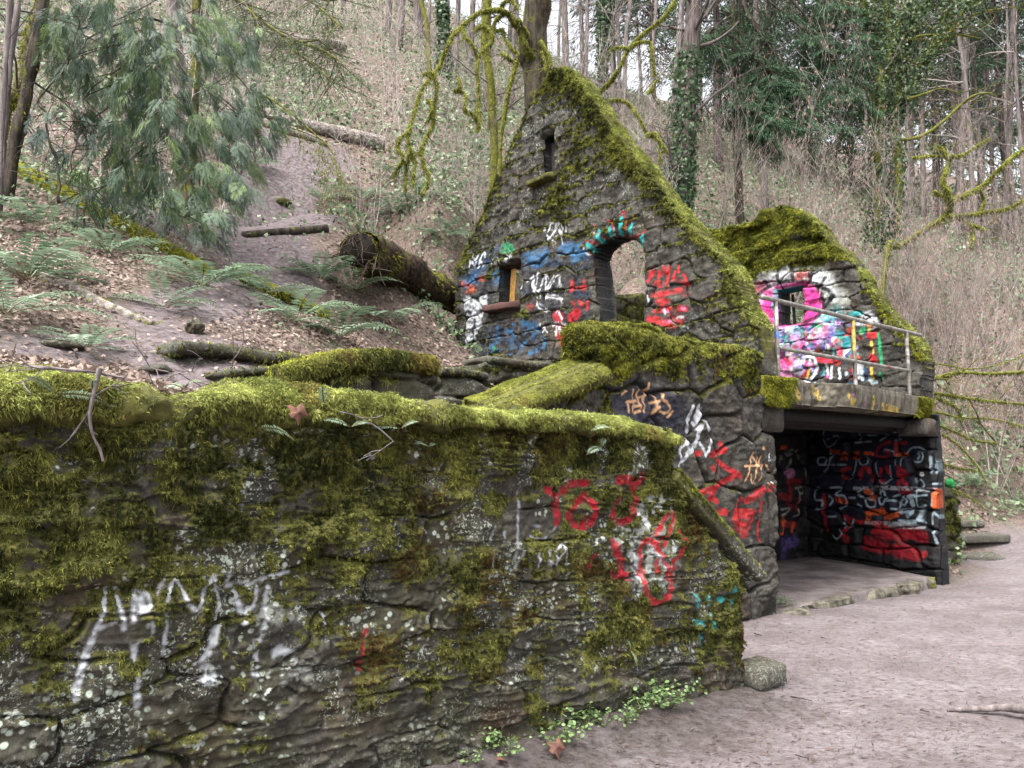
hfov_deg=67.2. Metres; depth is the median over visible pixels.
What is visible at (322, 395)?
wall fern
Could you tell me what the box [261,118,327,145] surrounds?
fallen log
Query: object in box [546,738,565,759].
dead leaf
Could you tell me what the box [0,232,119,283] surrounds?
sword fern
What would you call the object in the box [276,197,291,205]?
boulder
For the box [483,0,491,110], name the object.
slim tree
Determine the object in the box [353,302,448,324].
sword fern
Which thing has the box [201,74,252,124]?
bare sapling
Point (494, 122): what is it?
bare sapling
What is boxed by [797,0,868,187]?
forest tree
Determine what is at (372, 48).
bare sapling
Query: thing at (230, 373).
ledge wall
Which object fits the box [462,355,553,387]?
landing wall
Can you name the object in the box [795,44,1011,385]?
hazel shrub
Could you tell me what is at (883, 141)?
slim tree
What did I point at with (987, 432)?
fallen branch
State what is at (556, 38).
bare sapling
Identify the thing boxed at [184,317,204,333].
boulder
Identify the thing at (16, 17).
bare sapling
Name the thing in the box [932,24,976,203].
slim tree
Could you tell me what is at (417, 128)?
bare sapling
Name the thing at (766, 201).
slim tree
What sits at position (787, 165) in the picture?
hazel shrub
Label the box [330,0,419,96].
bare sapling
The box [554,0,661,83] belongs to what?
conifer
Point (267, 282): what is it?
sword fern
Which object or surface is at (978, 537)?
stone step
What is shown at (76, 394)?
wall fern
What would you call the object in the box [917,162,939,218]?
bare sapling
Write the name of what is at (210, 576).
retaining wall
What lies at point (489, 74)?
mossy tree
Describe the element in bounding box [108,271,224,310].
sword fern
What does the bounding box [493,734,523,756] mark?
weed
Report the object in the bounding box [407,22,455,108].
bare sapling
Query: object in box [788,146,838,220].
bare sapling
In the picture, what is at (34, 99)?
bare sapling
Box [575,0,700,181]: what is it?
bare sapling
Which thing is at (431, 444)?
wall fern
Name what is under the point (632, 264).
hazel shrub
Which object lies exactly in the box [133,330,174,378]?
broken stick
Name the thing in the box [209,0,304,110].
bare sapling
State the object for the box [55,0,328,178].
bare sapling
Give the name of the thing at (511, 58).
bare sapling
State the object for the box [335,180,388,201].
sword fern
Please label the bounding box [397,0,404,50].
slim tree
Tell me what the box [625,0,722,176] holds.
grey tree
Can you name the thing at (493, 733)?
weed
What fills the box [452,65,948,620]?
stone house
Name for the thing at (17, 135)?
leaning tree
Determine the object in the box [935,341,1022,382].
fallen branch
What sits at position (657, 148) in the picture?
bare sapling
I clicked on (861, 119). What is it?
conifer
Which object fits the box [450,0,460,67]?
forest tree
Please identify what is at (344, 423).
wall fern
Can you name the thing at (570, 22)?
slim tree
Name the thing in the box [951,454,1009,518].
fallen branch
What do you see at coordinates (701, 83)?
slim tree
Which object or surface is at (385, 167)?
sword fern
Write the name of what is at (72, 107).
bare sapling
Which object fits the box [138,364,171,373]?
boulder
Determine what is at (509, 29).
slim tree
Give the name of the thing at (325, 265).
sword fern
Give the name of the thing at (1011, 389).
hazel shrub
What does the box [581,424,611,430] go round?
wall fern
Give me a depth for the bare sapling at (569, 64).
24.14 m
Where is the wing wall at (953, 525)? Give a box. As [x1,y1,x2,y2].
[944,482,962,565]
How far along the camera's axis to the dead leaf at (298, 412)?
3.34 m
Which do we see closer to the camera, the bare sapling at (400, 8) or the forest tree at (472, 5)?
the bare sapling at (400, 8)
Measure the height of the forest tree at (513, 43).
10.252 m
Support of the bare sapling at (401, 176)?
on the ground
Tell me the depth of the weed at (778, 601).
8.88 m
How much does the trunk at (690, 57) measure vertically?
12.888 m
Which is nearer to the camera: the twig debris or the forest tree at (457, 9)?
the twig debris
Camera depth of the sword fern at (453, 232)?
15.62 m
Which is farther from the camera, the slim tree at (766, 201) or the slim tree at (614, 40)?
the slim tree at (614, 40)
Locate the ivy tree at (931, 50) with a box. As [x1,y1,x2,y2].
[812,0,1023,256]
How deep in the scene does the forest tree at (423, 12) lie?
31.61 m
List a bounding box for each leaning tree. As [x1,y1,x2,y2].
[0,0,200,160]
[0,0,246,200]
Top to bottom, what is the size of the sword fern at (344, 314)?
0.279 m
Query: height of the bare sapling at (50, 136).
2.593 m
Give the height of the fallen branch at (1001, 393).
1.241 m
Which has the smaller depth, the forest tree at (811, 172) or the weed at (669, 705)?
the weed at (669, 705)
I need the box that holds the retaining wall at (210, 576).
[0,360,766,767]
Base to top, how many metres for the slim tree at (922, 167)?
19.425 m
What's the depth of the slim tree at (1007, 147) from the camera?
33.24 m
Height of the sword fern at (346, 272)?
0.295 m
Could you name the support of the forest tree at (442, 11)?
on the ground
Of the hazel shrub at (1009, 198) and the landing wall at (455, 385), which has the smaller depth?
the landing wall at (455, 385)
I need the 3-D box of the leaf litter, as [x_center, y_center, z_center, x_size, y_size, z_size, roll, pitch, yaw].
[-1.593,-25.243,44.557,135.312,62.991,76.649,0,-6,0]
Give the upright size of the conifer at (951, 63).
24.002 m
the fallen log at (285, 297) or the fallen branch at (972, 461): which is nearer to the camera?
the fallen log at (285, 297)
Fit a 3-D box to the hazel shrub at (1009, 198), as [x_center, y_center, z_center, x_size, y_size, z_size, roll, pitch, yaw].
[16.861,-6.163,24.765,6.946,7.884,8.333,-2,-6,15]
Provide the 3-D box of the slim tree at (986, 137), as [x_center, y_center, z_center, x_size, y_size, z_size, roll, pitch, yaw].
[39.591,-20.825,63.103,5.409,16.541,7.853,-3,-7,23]
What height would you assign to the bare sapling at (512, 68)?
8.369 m
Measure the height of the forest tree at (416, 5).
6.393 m
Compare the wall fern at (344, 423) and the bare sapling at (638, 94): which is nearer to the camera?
the wall fern at (344, 423)
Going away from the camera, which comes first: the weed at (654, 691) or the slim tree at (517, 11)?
the weed at (654, 691)
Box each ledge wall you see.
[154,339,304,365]
[202,364,279,382]
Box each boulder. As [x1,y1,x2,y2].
[39,339,84,349]
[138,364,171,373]
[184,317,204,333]
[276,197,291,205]
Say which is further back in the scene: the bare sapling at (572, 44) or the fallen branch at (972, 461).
the bare sapling at (572, 44)
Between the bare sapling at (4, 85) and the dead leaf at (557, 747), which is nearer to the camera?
the dead leaf at (557, 747)
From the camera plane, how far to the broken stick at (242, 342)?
5.66 m
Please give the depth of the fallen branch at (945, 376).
12.66 m
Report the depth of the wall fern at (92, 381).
2.85 m
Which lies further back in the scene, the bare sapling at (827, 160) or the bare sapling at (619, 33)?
the bare sapling at (827, 160)
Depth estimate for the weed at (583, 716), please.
4.36 m
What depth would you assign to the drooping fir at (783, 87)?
22.42 m
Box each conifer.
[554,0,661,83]
[594,0,722,110]
[634,0,808,170]
[671,0,804,133]
[695,0,850,170]
[739,0,875,166]
[780,0,932,194]
[820,1,928,171]
[822,0,987,197]
[861,0,997,216]
[885,0,1023,238]
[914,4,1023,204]
[937,0,1023,242]
[948,0,1023,217]
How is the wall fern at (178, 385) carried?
attached to the retaining wall at (210, 576)
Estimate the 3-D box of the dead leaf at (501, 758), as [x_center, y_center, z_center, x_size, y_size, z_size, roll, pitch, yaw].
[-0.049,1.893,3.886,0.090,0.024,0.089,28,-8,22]
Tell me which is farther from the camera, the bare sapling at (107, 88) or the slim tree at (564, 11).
the slim tree at (564, 11)
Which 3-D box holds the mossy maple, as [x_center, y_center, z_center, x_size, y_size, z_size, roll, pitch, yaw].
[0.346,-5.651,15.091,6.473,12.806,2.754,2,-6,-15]
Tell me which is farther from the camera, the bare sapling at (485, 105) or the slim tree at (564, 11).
the slim tree at (564, 11)
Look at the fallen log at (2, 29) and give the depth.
25.15 m
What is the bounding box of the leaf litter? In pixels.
[0,0,1023,575]
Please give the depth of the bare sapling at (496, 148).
17.57 m
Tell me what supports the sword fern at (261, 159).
on the ground
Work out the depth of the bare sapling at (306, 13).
37.82 m
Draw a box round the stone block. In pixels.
[742,656,786,691]
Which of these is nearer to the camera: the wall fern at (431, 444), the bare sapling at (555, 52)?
the wall fern at (431, 444)
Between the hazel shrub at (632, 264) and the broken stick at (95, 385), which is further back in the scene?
the hazel shrub at (632, 264)
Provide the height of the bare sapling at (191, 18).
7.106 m
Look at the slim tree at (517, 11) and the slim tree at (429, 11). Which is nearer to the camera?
the slim tree at (429, 11)
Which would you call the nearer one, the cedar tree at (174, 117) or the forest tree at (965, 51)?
the cedar tree at (174, 117)
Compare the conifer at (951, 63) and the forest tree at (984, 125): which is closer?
the conifer at (951, 63)
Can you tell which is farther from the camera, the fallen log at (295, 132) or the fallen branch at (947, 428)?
the fallen log at (295, 132)
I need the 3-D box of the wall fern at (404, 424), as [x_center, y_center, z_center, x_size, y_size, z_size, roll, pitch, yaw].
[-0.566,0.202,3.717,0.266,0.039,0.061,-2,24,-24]
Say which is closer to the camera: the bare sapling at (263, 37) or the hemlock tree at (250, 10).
the hemlock tree at (250, 10)
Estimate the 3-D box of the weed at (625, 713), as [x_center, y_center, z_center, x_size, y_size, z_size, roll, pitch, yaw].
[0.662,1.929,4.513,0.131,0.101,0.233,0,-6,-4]
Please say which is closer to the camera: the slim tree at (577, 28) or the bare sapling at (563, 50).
the bare sapling at (563, 50)
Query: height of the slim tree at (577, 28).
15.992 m
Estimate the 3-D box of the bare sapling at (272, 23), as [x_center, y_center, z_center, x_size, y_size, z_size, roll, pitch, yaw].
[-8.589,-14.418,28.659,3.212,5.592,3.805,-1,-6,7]
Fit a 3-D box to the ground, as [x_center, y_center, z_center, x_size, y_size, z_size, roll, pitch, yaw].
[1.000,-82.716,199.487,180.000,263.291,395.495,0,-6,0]
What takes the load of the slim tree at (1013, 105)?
on the ground
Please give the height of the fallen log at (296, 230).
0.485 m
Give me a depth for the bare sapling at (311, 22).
33.13 m
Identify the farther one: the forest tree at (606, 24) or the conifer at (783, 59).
the conifer at (783, 59)
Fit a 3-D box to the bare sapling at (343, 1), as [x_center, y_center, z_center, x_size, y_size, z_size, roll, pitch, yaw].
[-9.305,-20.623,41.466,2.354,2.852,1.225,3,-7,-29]
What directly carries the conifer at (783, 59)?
on the ground
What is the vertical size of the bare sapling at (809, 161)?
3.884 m
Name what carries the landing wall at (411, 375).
on the ground
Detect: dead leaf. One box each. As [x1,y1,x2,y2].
[287,403,308,425]
[495,753,508,764]
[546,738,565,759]
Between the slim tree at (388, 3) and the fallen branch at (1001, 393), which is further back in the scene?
the slim tree at (388, 3)
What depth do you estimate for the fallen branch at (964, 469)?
12.81 m
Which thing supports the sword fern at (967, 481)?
on the ground
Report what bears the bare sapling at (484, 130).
on the ground
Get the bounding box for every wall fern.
[22,376,108,404]
[89,378,96,388]
[165,379,203,388]
[252,418,293,440]
[318,386,327,409]
[322,417,371,426]
[372,419,419,428]
[414,441,435,446]
[540,657,561,661]
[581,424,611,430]
[586,437,605,454]
[626,639,636,666]
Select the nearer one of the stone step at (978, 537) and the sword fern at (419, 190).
the stone step at (978, 537)
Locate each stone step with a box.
[958,532,1010,542]
[961,519,984,526]
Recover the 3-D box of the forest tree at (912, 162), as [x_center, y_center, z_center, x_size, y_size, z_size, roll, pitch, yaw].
[20.508,-15.091,40.177,6.152,14.096,3.031,-3,-7,26]
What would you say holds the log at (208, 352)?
on the ground
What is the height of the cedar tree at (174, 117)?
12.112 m
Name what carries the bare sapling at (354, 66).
on the ground
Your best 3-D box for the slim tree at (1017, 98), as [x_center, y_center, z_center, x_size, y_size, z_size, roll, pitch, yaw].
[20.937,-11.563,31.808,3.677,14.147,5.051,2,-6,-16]
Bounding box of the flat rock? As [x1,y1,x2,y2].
[961,552,1006,560]
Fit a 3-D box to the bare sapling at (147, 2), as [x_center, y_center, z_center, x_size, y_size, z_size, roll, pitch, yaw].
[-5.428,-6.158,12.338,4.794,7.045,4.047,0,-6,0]
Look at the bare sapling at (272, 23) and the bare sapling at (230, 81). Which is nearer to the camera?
the bare sapling at (230, 81)
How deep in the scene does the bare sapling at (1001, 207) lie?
25.74 m
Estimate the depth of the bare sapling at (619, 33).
20.09 m
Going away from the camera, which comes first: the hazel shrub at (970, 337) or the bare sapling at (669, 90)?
the hazel shrub at (970, 337)
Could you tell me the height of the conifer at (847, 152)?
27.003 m
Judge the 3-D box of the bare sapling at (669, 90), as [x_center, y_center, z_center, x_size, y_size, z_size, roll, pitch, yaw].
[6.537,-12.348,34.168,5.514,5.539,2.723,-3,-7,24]
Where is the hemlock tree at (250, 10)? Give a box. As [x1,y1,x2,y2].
[181,0,382,219]
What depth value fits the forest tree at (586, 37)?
35.81 m
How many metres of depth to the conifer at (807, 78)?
50.28 m
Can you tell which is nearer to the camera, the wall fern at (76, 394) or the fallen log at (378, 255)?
the wall fern at (76, 394)
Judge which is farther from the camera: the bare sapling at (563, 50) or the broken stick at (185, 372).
the bare sapling at (563, 50)
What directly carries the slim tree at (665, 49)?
on the ground
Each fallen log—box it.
[0,27,167,45]
[17,161,213,274]
[26,270,162,324]
[217,31,346,51]
[229,264,334,323]
[241,224,328,236]
[254,109,385,149]
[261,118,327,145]
[312,223,455,314]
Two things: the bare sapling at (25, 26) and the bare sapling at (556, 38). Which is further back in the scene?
the bare sapling at (556, 38)
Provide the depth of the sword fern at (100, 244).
8.11 m
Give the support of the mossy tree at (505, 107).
on the ground
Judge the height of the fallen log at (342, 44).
2.869 m
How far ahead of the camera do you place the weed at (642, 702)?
4.62 m
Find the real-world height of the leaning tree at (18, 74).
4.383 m
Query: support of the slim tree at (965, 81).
on the ground
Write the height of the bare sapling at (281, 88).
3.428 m
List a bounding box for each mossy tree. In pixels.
[410,0,523,188]
[467,1,565,171]
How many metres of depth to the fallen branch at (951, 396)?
12.82 m
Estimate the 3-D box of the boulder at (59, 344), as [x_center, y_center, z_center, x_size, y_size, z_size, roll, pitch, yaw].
[-3.037,-0.259,5.184,0.201,0.084,0.284,-5,-8,40]
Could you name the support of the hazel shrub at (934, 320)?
on the ground
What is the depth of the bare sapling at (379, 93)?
24.64 m
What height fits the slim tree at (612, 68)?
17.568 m
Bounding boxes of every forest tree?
[368,0,434,85]
[390,0,453,78]
[408,0,423,37]
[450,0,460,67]
[468,0,475,63]
[509,0,521,109]
[561,0,665,127]
[563,0,657,157]
[584,0,660,76]
[592,0,627,99]
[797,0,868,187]
[851,5,939,219]
[915,0,1017,239]
[947,0,1023,245]
[975,0,987,220]
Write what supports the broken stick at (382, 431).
on the retaining wall at (210, 576)
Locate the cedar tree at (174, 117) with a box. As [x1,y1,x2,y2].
[0,0,319,259]
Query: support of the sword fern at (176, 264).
on the ground
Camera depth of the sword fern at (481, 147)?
23.14 m
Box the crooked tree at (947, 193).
[858,113,1023,294]
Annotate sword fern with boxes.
[0,194,121,233]
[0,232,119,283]
[0,270,128,328]
[23,324,145,351]
[39,224,175,254]
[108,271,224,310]
[111,254,281,290]
[205,272,330,300]
[229,151,283,165]
[244,288,377,323]
[274,252,368,281]
[290,305,406,343]
[306,184,355,199]
[313,269,407,294]
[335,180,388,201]
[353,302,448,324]
[355,192,410,215]
[365,161,424,177]
[388,181,454,201]
[411,217,471,237]
[455,132,489,153]
[945,472,1014,487]
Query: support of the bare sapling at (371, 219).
on the ground
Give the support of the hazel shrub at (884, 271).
on the ground
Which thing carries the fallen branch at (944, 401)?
on the ground
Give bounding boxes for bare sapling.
[0,0,49,211]
[0,0,66,217]
[0,0,121,75]
[0,0,341,211]
[0,41,61,155]
[0,52,84,172]
[19,0,148,112]
[43,0,160,174]
[51,8,128,143]
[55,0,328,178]
[58,0,354,219]
[92,0,189,116]
[139,0,297,73]
[157,0,231,62]
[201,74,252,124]
[202,30,256,117]
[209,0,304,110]
[221,0,295,74]
[237,0,296,88]
[248,0,302,62]
[248,12,482,228]
[257,0,317,111]
[272,0,386,120]
[290,0,332,49]
[295,0,344,27]
[307,0,400,120]
[318,0,355,24]
[318,2,366,56]
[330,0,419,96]
[337,155,421,242]
[338,0,401,67]
[353,12,392,85]
[354,0,672,143]
[354,55,512,256]
[354,71,394,114]
[356,0,439,139]
[383,76,464,177]
[400,1,520,184]
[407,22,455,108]
[412,0,435,47]
[422,36,663,212]
[427,6,512,122]
[428,22,612,197]
[432,76,518,229]
[438,58,522,144]
[444,25,557,92]
[456,46,508,90]
[500,15,717,163]
[505,0,583,67]
[509,17,593,78]
[509,27,583,114]
[547,0,633,123]
[551,0,673,143]
[551,14,612,96]
[552,21,590,68]
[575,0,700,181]
[575,35,629,98]
[584,71,667,143]
[615,78,735,182]
[621,61,714,122]
[637,135,684,189]
[728,143,795,173]
[767,147,803,188]
[780,143,845,192]
[784,138,847,185]
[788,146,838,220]
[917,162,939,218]
[938,98,1023,295]
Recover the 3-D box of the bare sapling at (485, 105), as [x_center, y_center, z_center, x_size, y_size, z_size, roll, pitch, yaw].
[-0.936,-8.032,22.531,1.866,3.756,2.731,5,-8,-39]
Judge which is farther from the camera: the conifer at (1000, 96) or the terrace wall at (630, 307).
the conifer at (1000, 96)
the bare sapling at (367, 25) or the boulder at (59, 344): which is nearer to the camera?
the boulder at (59, 344)
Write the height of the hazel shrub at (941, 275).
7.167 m
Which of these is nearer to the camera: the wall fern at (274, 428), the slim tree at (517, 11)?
the wall fern at (274, 428)
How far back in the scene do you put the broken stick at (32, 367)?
2.76 m
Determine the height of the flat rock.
0.212 m
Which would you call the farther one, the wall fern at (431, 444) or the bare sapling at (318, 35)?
the bare sapling at (318, 35)
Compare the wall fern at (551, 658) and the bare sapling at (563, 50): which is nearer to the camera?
the wall fern at (551, 658)
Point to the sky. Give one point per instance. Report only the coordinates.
(452, 2)
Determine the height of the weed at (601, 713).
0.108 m
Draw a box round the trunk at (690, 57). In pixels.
[631,0,781,213]
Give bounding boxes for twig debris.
[486,548,1023,767]
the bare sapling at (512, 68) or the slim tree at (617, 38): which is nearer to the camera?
the bare sapling at (512, 68)
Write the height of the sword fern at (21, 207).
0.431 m
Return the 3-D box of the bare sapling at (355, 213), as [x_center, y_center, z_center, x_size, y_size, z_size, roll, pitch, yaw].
[-3.132,-5.001,16.268,4.323,6.354,3.650,-2,-6,17]
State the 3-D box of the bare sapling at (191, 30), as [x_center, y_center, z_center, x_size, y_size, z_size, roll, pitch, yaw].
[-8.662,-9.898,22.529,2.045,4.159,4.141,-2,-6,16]
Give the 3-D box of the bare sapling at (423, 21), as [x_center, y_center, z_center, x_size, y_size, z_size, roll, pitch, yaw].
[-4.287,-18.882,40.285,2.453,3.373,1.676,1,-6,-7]
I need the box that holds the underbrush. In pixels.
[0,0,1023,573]
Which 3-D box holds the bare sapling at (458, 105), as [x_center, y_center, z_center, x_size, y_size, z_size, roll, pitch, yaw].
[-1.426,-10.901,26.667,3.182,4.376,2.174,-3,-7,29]
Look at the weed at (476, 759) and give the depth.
3.82 m
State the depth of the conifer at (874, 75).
52.83 m
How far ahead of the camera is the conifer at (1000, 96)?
38.74 m
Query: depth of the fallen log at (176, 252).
9.41 m
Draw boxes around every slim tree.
[385,0,391,37]
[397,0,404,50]
[428,0,430,31]
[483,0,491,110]
[507,4,511,41]
[515,1,518,44]
[549,0,607,79]
[550,0,584,38]
[551,0,644,107]
[552,0,560,60]
[558,0,584,74]
[561,0,568,65]
[568,0,619,111]
[610,0,635,105]
[619,0,645,99]
[650,13,709,80]
[674,1,722,132]
[703,0,806,208]
[790,0,932,207]
[827,0,924,252]
[868,0,1023,255]
[870,1,1003,266]
[895,0,993,224]
[902,1,1023,246]
[903,0,1023,257]
[916,60,950,204]
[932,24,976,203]
[933,0,1023,237]
[971,29,1023,166]
[971,71,1000,207]
[974,0,1023,220]
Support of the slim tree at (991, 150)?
on the ground
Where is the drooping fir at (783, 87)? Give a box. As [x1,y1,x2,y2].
[699,0,900,224]
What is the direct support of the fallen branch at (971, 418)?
on the ground
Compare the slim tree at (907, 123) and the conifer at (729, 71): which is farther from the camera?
the conifer at (729, 71)
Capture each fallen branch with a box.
[932,380,1023,435]
[933,348,1023,385]
[933,375,1003,424]
[933,378,1023,425]
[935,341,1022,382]
[940,418,998,453]
[941,414,1015,486]
[944,448,989,477]
[951,389,1010,452]
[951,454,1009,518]
[962,359,1023,428]
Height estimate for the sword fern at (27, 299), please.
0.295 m
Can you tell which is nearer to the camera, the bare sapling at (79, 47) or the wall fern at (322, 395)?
the wall fern at (322, 395)
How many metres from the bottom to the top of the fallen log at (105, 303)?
0.722 m
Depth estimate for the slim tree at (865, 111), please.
37.56 m
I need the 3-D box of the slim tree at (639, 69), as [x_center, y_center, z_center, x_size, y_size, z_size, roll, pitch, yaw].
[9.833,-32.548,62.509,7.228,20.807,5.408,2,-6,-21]
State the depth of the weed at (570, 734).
4.16 m
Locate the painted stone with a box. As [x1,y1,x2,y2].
[944,478,954,487]
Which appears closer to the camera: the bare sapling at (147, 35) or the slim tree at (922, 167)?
the bare sapling at (147, 35)
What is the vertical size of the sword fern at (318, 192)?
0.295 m
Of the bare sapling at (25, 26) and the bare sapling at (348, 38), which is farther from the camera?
the bare sapling at (348, 38)
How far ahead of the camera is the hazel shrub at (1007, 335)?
19.17 m
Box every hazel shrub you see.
[611,82,765,293]
[624,4,799,228]
[692,0,869,209]
[704,0,920,308]
[743,135,870,252]
[790,103,964,322]
[790,134,1022,395]
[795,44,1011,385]
[804,105,1023,414]
[844,127,1008,362]
[876,62,1023,371]
[881,165,1023,509]
[910,77,1023,307]
[934,249,1023,492]
[984,294,1023,364]
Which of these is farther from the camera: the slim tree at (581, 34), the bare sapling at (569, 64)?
the slim tree at (581, 34)
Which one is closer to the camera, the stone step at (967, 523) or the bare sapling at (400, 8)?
the stone step at (967, 523)
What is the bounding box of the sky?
[424,0,1023,193]
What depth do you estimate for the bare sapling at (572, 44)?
39.61 m
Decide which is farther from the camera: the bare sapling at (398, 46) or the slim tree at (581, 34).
the slim tree at (581, 34)
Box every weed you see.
[459,743,488,763]
[471,724,531,753]
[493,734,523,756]
[536,714,600,747]
[562,701,600,737]
[586,707,621,727]
[614,702,638,726]
[621,691,662,714]
[629,677,684,707]
[660,685,694,708]
[674,677,708,693]
[777,595,794,604]
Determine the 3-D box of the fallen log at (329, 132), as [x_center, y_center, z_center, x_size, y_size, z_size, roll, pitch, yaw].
[-5.085,-6.792,20.384,3.525,1.044,0.752,1,-6,-12]
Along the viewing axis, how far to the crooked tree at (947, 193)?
17.45 m
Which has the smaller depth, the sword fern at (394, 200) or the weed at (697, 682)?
the weed at (697, 682)
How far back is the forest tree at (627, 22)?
28.40 m
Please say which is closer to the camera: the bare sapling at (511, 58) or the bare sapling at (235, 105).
the bare sapling at (235, 105)
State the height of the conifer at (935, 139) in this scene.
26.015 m
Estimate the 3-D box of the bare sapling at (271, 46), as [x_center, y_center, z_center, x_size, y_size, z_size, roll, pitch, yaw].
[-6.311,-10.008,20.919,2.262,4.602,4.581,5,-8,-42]
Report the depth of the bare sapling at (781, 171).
34.06 m
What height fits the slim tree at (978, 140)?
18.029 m
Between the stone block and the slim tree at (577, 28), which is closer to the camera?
the stone block
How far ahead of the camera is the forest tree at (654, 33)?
27.34 m
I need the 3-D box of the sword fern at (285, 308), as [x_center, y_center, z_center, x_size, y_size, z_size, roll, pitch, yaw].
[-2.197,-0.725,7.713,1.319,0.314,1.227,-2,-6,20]
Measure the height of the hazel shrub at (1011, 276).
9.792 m
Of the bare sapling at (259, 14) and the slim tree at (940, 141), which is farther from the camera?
the slim tree at (940, 141)
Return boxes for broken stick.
[0,344,124,393]
[52,368,129,461]
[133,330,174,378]
[156,350,204,387]
[228,315,274,363]
[340,411,394,460]
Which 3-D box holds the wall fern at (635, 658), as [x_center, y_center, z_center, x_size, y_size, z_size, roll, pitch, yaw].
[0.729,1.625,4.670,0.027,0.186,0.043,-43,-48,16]
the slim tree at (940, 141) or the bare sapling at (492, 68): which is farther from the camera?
the slim tree at (940, 141)
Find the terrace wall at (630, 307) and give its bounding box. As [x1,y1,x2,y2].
[615,293,645,323]
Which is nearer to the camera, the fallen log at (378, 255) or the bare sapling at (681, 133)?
the fallen log at (378, 255)
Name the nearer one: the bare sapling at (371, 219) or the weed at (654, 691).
the weed at (654, 691)
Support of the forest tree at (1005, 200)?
on the ground
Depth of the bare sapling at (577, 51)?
22.05 m
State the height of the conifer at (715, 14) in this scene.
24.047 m
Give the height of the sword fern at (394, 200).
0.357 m
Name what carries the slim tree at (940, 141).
on the ground
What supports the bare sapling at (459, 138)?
on the ground
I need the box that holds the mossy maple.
[361,0,679,215]
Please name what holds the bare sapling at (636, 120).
on the ground
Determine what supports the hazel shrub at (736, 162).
on the ground
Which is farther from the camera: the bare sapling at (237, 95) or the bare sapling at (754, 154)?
the bare sapling at (754, 154)
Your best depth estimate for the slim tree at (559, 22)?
61.34 m
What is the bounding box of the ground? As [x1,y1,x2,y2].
[0,0,1023,767]
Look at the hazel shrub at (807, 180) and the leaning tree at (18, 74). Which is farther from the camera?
the hazel shrub at (807, 180)
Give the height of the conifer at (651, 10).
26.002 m
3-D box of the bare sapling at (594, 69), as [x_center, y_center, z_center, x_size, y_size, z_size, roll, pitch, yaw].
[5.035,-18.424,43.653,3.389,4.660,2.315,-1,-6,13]
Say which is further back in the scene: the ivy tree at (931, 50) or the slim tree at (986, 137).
the slim tree at (986, 137)
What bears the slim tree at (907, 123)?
on the ground
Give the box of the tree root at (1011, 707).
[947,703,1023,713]
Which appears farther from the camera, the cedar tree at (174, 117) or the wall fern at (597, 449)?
the cedar tree at (174, 117)
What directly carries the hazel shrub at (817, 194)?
on the ground
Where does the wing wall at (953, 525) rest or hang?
on the ground
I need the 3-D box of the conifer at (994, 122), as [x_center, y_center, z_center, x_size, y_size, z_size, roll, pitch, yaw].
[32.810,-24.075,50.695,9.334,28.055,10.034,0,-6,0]
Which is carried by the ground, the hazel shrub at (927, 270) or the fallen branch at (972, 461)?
the hazel shrub at (927, 270)
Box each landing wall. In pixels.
[262,346,442,400]
[432,365,488,404]
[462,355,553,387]
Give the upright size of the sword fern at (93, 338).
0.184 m

